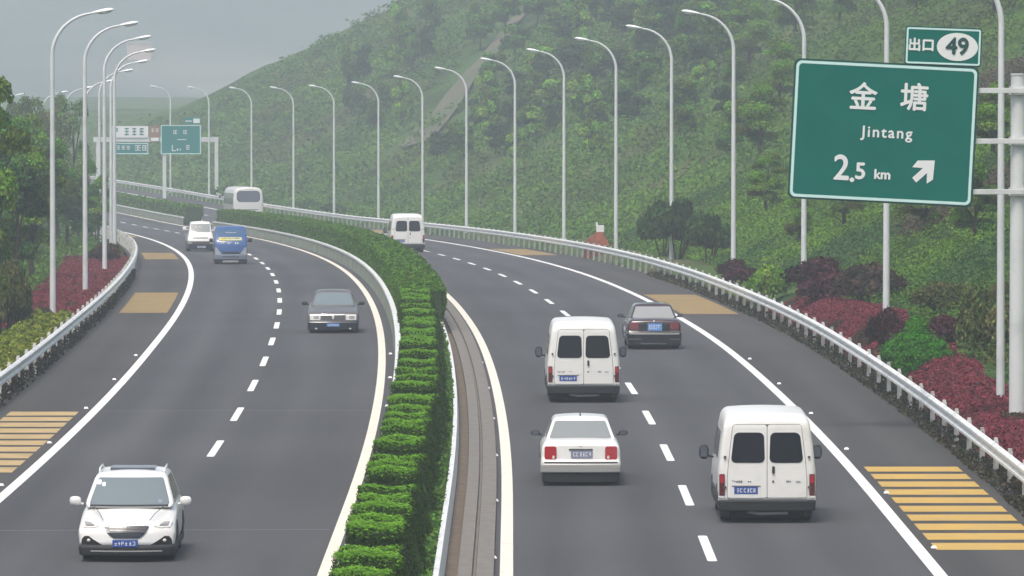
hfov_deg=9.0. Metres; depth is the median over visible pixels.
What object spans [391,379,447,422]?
clipped shrub
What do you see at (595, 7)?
tree
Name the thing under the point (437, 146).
tree
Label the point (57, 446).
edge line
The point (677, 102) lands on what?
tree
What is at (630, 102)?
tree
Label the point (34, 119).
tree
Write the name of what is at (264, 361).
lane dash
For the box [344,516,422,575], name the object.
clipped shrub
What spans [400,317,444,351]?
clipped shrub
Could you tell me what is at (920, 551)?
edge line
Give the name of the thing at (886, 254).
street lamp
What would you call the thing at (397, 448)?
clipped shrub
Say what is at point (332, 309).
sedan car
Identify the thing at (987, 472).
verge plants
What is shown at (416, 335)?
clipped shrub
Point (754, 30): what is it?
tree
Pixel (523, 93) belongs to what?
tree
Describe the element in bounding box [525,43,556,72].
tree
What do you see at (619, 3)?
tree
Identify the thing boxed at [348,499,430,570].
clipped shrub
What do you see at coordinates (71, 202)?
tree
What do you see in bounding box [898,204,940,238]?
tree
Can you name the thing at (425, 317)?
clipped shrub
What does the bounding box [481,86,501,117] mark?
tree
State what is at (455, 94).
dirt track
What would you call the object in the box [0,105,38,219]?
tree
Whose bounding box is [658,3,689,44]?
tree
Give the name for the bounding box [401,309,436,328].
clipped shrub
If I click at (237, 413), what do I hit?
lane dash
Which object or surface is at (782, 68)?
tree
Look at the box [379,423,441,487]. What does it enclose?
clipped shrub
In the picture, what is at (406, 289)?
clipped shrub
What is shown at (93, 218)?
tree
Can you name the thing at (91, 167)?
tree
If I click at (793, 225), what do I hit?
tree
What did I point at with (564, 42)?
tree
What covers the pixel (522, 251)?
rumble strip marking
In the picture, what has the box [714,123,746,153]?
tree
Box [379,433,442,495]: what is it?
clipped shrub
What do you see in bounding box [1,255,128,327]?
ground cover
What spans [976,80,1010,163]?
tree
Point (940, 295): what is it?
shrub
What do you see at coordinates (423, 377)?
clipped shrub
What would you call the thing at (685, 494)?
lane dash
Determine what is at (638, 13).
tree
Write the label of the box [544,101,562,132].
tree
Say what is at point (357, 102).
tree
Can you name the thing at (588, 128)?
tree
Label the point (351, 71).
tree
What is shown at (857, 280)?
shrub
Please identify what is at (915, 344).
clipped bush
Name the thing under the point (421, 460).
clipped shrub
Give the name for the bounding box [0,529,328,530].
road joint
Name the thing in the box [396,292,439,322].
clipped shrub
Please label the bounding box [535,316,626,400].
panel van
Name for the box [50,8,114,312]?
street lamp
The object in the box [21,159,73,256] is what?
tree
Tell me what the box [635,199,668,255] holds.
tree
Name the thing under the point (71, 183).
tree
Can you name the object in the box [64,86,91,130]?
street lamp
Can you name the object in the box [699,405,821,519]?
panel van
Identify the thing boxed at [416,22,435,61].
tree
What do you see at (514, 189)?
street lamp
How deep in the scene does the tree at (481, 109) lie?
603.44 m
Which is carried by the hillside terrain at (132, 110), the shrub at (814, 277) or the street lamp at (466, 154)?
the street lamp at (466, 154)
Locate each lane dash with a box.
[207,440,223,456]
[230,407,243,420]
[247,380,258,390]
[259,357,268,365]
[268,338,275,344]
[274,322,279,328]
[625,383,637,393]
[642,411,655,423]
[659,444,674,460]
[678,485,693,504]
[698,536,716,560]
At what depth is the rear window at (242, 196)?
540.07 m
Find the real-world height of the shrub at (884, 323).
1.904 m
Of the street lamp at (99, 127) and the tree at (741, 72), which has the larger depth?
the tree at (741, 72)
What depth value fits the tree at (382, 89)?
722.25 m
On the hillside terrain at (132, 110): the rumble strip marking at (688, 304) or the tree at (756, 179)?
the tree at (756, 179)
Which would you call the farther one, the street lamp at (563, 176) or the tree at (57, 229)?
the tree at (57, 229)
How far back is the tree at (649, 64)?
566.09 m
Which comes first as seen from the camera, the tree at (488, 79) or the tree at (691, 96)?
the tree at (691, 96)
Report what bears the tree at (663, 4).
on the hillside terrain at (132, 110)
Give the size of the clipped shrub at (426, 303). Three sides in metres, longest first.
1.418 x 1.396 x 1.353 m
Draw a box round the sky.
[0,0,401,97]
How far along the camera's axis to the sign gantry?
691.58 m
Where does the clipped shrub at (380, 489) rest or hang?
on the median soil
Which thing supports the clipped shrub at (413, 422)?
on the median soil
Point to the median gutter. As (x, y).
(455, 540)
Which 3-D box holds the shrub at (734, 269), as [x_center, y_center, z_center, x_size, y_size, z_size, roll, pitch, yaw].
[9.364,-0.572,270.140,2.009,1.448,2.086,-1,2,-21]
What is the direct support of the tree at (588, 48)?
on the hillside terrain at (132, 110)
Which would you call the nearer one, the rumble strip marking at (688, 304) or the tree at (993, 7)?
the rumble strip marking at (688, 304)
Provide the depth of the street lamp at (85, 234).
269.90 m
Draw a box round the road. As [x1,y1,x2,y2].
[0,183,1023,575]
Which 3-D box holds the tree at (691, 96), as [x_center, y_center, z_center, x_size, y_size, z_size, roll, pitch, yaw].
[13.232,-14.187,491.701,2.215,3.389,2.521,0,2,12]
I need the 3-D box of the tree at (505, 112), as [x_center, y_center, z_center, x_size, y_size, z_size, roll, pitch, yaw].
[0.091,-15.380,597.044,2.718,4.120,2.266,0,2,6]
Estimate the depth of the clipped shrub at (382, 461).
124.05 m
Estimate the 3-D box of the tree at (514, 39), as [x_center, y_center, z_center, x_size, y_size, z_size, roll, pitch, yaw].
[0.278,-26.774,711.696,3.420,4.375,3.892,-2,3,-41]
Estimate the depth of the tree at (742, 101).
425.43 m
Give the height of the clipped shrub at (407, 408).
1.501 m
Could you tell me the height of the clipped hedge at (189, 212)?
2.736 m
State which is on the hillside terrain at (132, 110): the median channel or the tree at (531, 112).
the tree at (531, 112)
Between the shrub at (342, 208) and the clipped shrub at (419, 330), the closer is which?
the clipped shrub at (419, 330)
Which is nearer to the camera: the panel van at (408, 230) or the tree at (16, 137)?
the tree at (16, 137)
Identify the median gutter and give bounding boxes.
[443,319,468,575]
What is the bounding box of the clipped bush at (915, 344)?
[873,314,957,379]
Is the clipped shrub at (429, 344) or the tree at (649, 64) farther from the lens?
the tree at (649, 64)
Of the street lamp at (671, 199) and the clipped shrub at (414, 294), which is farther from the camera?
the street lamp at (671, 199)
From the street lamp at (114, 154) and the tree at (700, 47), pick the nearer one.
the street lamp at (114, 154)
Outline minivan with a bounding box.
[209,226,251,263]
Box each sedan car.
[302,289,364,331]
[531,410,627,482]
[617,302,682,347]
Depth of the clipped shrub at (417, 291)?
216.21 m
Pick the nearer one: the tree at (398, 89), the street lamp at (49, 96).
the street lamp at (49, 96)
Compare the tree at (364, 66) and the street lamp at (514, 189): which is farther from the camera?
the tree at (364, 66)
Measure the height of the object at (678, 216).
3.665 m
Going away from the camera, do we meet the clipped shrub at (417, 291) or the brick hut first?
the clipped shrub at (417, 291)
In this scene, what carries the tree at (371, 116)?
on the hillside terrain at (132, 110)
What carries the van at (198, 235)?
on the road
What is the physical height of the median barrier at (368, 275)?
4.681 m
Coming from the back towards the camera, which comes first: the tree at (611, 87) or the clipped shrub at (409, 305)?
the tree at (611, 87)
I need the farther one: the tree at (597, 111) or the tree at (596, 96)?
the tree at (596, 96)
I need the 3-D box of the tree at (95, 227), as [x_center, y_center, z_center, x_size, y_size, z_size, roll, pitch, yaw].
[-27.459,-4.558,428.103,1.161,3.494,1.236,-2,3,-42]
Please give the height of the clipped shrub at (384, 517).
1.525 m
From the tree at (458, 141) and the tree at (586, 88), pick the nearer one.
the tree at (586, 88)
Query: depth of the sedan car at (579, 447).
141.30 m
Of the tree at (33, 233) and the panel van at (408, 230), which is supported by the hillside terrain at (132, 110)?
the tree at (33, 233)
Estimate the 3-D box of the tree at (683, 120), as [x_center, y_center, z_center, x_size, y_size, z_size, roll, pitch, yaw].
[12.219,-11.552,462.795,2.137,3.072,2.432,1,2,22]
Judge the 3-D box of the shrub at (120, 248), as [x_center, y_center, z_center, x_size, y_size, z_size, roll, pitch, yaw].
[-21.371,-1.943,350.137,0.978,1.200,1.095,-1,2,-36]
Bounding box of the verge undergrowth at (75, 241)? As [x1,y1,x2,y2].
[12,107,449,289]
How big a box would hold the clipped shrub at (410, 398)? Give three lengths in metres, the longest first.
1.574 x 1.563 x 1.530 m
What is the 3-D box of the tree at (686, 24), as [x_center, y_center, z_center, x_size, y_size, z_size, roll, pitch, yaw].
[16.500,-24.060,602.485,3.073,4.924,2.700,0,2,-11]
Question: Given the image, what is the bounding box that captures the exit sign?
[788,26,1023,412]
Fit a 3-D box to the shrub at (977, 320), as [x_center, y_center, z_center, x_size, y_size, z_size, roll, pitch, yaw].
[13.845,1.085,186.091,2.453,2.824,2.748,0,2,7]
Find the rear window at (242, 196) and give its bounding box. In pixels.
[237,191,259,201]
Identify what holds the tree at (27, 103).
on the hillside terrain at (132, 110)
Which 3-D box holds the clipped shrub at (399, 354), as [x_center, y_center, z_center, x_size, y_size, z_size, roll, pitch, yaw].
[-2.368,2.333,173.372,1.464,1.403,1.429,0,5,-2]
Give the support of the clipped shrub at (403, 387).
on the median soil
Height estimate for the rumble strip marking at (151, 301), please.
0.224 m
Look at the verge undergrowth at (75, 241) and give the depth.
689.70 m
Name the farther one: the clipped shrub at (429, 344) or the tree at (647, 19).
the tree at (647, 19)
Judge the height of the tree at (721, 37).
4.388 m
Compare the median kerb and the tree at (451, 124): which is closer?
the median kerb
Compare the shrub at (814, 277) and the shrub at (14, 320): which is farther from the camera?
the shrub at (814, 277)
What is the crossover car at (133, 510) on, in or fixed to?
on the road
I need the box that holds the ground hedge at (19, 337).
[0,307,71,370]
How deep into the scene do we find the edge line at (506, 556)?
149.73 m
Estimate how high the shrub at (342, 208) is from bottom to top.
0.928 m
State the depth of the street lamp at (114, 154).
349.87 m
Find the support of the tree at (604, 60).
on the hillside terrain at (132, 110)
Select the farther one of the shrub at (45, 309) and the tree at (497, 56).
the tree at (497, 56)
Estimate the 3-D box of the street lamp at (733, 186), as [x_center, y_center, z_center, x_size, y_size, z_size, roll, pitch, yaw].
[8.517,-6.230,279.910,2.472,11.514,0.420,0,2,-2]
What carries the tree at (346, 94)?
on the hillside terrain at (132, 110)
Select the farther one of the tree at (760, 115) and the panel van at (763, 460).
the tree at (760, 115)
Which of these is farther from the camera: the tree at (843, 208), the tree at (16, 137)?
the tree at (843, 208)
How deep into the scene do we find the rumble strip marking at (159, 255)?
356.79 m
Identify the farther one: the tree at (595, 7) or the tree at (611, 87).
the tree at (595, 7)
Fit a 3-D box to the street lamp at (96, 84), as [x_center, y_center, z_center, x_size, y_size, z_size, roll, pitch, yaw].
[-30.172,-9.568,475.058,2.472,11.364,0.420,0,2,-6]
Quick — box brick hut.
[580,222,609,257]
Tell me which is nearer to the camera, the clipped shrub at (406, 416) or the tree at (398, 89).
the clipped shrub at (406, 416)
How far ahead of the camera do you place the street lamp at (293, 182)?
611.92 m
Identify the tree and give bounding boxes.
[0,75,37,257]
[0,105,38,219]
[0,128,23,239]
[0,157,49,261]
[4,146,66,277]
[5,102,26,130]
[17,93,49,146]
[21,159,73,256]
[22,113,48,196]
[28,127,80,248]
[43,92,70,232]
[55,97,92,222]
[55,161,68,242]
[59,172,93,246]
[67,160,97,236]
[71,186,101,239]
[87,174,117,242]
[91,211,101,236]
[339,54,360,82]
[341,82,360,113]
[345,84,368,122]
[353,42,372,79]
[365,99,384,128]
[376,83,393,114]
[388,78,413,125]
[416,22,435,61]
[417,0,441,27]
[425,131,452,158]
[443,119,464,150]
[448,123,474,159]
[465,14,497,50]
[468,98,485,124]
[470,96,502,143]
[473,66,498,98]
[478,51,508,76]
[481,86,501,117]
[484,121,509,154]
[491,0,521,26]
[498,24,532,60]
[498,125,516,156]
[499,99,522,129]
[501,70,541,102]
[505,124,529,157]
[513,80,534,105]
[513,103,547,139]
[516,99,537,137]
[522,0,559,25]
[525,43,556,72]
[525,70,546,93]
[529,52,555,81]
[531,75,571,104]
[535,98,542,116]
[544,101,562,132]
[553,21,574,46]
[554,37,571,69]
[554,41,596,69]
[566,0,594,38]
[566,69,593,115]
[569,0,604,20]
[569,84,610,110]
[576,118,604,152]
[579,100,587,119]
[581,43,599,76]
[583,86,603,115]
[584,51,606,84]
[586,100,609,125]
[591,44,631,79]
[598,1,639,31]
[601,80,629,117]
[602,0,615,10]
[609,88,654,120]
[611,0,631,35]
[618,51,663,88]
[627,14,667,40]
[629,26,641,53]
[631,24,659,52]
[633,0,658,25]
[646,0,689,15]
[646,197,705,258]
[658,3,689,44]
[665,34,704,70]
[665,83,683,109]
[666,105,697,138]
[673,2,705,35]
[673,78,700,106]
[678,0,718,26]
[684,40,717,72]
[687,64,706,89]
[696,57,718,91]
[702,9,729,35]
[707,0,731,8]
[710,84,739,113]
[712,21,741,57]
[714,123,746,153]
[720,96,756,133]
[721,56,751,84]
[723,0,771,72]
[729,80,789,161]
[743,152,788,218]
[761,38,795,112]
[768,0,816,42]
[782,197,814,244]
[822,200,864,226]
[831,0,857,28]
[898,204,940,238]
[905,0,935,14]
[946,162,996,247]
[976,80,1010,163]
[987,0,996,19]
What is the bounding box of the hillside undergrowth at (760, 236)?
[68,0,1023,396]
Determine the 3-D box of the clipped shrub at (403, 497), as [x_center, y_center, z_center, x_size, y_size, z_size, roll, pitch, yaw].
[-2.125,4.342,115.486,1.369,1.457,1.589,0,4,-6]
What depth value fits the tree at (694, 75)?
539.32 m
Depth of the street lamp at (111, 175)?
387.92 m
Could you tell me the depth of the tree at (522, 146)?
563.40 m
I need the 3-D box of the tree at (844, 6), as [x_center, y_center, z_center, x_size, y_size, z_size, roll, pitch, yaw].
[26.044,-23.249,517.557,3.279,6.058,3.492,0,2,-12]
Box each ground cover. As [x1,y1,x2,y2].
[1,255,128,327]
[768,294,1023,488]
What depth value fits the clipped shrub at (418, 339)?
179.26 m
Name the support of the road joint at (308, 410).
on the road
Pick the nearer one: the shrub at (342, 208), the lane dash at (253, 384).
the lane dash at (253, 384)
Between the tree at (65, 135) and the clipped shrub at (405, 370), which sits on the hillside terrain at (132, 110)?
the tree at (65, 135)
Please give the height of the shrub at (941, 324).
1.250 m
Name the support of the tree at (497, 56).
on the hillside terrain at (132, 110)
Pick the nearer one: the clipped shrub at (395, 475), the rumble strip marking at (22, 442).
the clipped shrub at (395, 475)
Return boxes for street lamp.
[41,91,67,109]
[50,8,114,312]
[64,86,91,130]
[83,21,138,290]
[87,80,110,94]
[98,69,133,240]
[102,35,151,268]
[109,60,148,242]
[113,48,155,244]
[150,85,171,192]
[188,86,209,198]
[229,87,252,186]
[270,86,294,207]
[309,85,334,212]
[352,81,379,217]
[394,75,423,221]
[435,67,467,232]
[480,58,516,238]
[526,48,565,239]
[575,37,619,249]
[626,25,673,259]
[682,10,735,259]
[770,0,806,263]
[875,0,889,308]
[994,0,1004,396]
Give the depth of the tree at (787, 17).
531.39 m
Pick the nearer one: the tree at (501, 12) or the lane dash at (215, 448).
the lane dash at (215, 448)
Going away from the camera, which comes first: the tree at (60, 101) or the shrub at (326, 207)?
the tree at (60, 101)
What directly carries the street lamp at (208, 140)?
on the hillside terrain at (132, 110)
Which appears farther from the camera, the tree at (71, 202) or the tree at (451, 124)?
the tree at (451, 124)
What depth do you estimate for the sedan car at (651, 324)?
208.27 m
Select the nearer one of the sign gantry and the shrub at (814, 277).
the shrub at (814, 277)
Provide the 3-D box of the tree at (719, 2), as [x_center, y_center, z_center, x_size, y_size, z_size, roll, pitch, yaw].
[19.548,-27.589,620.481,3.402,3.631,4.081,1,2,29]
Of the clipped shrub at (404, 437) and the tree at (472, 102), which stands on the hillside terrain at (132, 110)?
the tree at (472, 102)
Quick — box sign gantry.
[93,117,218,197]
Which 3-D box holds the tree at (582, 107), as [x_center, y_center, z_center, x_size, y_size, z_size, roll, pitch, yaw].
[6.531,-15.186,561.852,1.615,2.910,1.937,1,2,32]
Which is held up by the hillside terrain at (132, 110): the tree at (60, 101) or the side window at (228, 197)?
the tree at (60, 101)
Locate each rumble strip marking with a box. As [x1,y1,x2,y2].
[0,412,77,471]
[119,293,177,312]
[142,253,177,258]
[370,230,387,232]
[492,249,554,254]
[646,295,737,313]
[864,467,1023,549]
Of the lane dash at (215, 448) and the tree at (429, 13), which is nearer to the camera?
the lane dash at (215, 448)
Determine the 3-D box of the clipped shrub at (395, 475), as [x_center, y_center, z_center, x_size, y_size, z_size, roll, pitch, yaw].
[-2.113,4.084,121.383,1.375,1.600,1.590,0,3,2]
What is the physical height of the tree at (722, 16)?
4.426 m
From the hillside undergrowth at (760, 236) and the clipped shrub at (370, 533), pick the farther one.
the hillside undergrowth at (760, 236)
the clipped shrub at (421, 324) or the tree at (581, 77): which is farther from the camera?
the tree at (581, 77)
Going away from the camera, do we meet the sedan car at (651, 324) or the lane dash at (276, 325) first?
the sedan car at (651, 324)
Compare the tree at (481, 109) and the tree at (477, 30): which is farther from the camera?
the tree at (477, 30)
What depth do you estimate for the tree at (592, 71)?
620.38 m
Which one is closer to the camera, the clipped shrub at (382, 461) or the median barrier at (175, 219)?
the clipped shrub at (382, 461)
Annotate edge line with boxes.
[0,232,193,502]
[116,191,947,575]
[116,212,385,575]
[210,223,512,575]
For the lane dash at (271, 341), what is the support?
on the road
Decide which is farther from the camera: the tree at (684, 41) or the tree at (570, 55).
the tree at (570, 55)
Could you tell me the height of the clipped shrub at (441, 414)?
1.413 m
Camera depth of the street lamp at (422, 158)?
499.87 m
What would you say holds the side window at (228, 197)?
in the coach
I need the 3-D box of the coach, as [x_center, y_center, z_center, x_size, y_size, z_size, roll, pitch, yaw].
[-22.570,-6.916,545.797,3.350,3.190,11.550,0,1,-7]
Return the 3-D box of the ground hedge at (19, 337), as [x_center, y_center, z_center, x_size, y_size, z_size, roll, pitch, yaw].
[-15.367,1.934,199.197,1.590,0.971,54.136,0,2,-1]
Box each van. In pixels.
[182,221,214,250]
[383,213,426,251]
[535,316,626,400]
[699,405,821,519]
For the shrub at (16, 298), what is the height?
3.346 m
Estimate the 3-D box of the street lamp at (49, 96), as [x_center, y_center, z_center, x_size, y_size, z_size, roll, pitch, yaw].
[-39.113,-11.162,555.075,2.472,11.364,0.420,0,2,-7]
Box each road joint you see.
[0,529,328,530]
[256,410,361,410]
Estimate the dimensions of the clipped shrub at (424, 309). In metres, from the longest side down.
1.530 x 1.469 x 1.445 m
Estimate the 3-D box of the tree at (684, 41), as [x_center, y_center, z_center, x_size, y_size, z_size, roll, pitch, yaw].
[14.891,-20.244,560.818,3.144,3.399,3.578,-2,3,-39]
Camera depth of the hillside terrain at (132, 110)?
582.84 m
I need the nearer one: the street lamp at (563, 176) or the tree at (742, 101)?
the street lamp at (563, 176)
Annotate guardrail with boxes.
[0,220,137,398]
[88,176,1023,494]
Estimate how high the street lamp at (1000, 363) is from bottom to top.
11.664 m
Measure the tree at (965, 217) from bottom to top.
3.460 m
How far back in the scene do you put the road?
163.63 m
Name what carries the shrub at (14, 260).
on the hillside terrain at (132, 110)
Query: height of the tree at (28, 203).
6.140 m
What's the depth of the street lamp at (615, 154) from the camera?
351.89 m
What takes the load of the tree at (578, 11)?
on the hillside terrain at (132, 110)
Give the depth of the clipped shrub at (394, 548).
103.83 m
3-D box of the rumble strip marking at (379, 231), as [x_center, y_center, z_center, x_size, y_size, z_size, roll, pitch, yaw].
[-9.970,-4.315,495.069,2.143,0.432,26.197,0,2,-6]
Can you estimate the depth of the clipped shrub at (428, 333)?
184.69 m
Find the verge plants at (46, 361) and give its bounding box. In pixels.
[0,268,136,406]
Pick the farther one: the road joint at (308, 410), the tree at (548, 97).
the tree at (548, 97)
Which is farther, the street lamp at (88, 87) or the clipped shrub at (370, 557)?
the street lamp at (88, 87)
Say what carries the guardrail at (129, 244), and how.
on the road
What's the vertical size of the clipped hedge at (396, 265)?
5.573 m
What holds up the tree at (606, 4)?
on the hillside terrain at (132, 110)
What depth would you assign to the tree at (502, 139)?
571.50 m
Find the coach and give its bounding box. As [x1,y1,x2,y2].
[218,186,262,211]
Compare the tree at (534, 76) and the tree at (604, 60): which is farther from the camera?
the tree at (534, 76)
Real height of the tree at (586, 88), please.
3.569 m
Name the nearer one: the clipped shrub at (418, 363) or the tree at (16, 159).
the clipped shrub at (418, 363)
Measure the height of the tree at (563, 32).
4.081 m
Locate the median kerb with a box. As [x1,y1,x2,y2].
[433,322,458,575]
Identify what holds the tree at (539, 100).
on the hillside terrain at (132, 110)
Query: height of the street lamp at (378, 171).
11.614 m
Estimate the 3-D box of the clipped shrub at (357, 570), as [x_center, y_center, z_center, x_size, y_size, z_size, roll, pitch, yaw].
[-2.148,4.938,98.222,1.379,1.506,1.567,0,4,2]
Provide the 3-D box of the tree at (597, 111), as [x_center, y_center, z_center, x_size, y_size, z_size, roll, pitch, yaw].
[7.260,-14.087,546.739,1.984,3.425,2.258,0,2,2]
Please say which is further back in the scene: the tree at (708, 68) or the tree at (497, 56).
the tree at (497, 56)
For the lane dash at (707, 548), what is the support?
on the road
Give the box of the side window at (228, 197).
[224,193,233,203]
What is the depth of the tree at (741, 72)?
499.35 m
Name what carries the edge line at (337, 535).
on the road
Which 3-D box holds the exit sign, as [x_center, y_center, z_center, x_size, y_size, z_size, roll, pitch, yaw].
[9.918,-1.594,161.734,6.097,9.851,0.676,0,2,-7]
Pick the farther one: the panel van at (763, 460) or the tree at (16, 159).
the tree at (16, 159)
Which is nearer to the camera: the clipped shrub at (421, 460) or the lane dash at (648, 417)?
the clipped shrub at (421, 460)
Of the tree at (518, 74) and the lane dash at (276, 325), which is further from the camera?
the tree at (518, 74)
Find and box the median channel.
[443,299,496,575]
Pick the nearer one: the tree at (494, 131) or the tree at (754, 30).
the tree at (754, 30)
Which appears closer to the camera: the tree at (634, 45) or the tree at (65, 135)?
the tree at (65, 135)
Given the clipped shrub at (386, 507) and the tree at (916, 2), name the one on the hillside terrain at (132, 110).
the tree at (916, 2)
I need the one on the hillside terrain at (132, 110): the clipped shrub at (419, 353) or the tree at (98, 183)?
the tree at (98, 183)
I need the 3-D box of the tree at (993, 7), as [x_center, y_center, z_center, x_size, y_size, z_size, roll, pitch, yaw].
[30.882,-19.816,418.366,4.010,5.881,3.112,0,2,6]
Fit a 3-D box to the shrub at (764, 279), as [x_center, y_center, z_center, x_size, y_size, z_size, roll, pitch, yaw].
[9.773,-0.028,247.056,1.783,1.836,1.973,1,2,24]
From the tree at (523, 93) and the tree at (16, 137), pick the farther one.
the tree at (523, 93)
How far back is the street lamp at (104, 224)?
309.91 m
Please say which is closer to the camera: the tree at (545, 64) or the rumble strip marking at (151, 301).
the rumble strip marking at (151, 301)
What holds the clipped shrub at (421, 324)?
on the median soil
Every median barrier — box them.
[101,201,183,224]
[212,221,400,562]
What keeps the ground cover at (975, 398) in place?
on the planting bed
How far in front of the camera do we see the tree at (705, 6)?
612.86 m
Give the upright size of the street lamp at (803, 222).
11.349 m
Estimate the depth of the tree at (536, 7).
734.42 m
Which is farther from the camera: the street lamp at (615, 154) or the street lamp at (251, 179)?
the street lamp at (251, 179)
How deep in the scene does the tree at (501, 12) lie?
745.33 m
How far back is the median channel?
147.27 m
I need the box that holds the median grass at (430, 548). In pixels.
[329,243,454,575]
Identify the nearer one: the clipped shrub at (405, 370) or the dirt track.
the clipped shrub at (405, 370)
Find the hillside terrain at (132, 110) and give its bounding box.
[0,0,1023,489]
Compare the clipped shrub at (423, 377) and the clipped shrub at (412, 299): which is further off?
the clipped shrub at (412, 299)
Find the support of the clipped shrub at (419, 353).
on the median soil
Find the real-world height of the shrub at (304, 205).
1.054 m
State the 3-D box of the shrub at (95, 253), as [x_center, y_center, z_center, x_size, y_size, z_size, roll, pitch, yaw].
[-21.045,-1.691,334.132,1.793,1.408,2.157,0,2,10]
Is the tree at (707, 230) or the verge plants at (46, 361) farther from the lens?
the tree at (707, 230)
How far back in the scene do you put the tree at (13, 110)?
470.05 m
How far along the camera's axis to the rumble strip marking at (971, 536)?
134.04 m
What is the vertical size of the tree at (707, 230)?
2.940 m
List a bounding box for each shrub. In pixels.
[0,249,26,276]
[0,257,34,333]
[0,309,32,325]
[33,306,53,312]
[88,242,120,259]
[112,242,122,254]
[298,201,322,209]
[320,203,342,212]
[328,563,396,575]
[330,546,409,575]
[335,206,351,213]
[339,543,409,575]
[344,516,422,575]
[345,510,417,574]
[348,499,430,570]
[356,483,435,546]
[356,489,427,568]
[364,458,432,528]
[365,463,431,532]
[370,453,441,517]
[372,438,438,509]
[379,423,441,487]
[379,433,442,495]
[381,416,444,476]
[383,410,441,462]
[386,402,446,462]
[387,393,447,448]
[388,381,447,432]
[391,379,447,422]
[392,393,450,438]
[393,366,448,409]
[395,372,452,423]
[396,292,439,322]
[396,339,447,382]
[397,287,430,306]
[397,348,447,389]
[397,357,450,407]
[398,295,441,331]
[398,303,432,332]
[399,289,434,314]
[399,302,431,327]
[399,307,445,339]
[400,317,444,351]
[400,326,444,362]
[400,330,446,370]
[400,334,442,359]
[400,348,448,394]
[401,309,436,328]
[402,315,439,330]
[402,318,445,356]
[406,337,447,377]
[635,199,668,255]
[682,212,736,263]
[715,258,756,283]
[743,264,792,299]
[780,255,862,300]
[827,261,908,301]
[865,305,905,349]
[908,280,974,312]
[926,313,959,342]
[952,277,1009,355]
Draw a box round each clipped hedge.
[101,189,203,222]
[216,209,446,320]
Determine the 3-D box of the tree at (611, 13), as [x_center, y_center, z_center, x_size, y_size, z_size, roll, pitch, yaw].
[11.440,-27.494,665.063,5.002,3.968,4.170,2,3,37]
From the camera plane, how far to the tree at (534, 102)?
579.37 m
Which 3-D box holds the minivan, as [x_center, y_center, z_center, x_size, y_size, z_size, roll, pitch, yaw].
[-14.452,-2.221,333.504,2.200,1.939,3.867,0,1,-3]
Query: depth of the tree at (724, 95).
464.72 m
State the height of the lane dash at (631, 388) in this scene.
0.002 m
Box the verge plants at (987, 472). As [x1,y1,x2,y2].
[646,269,1023,516]
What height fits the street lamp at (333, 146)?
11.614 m
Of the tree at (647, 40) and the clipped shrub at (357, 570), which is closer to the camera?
the clipped shrub at (357, 570)
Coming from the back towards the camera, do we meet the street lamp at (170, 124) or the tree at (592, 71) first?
the street lamp at (170, 124)
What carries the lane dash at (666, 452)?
on the road
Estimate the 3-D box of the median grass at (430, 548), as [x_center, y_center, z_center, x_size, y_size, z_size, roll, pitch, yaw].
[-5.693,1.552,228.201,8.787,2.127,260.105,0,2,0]
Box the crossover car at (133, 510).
[69,464,191,557]
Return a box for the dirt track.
[399,9,524,146]

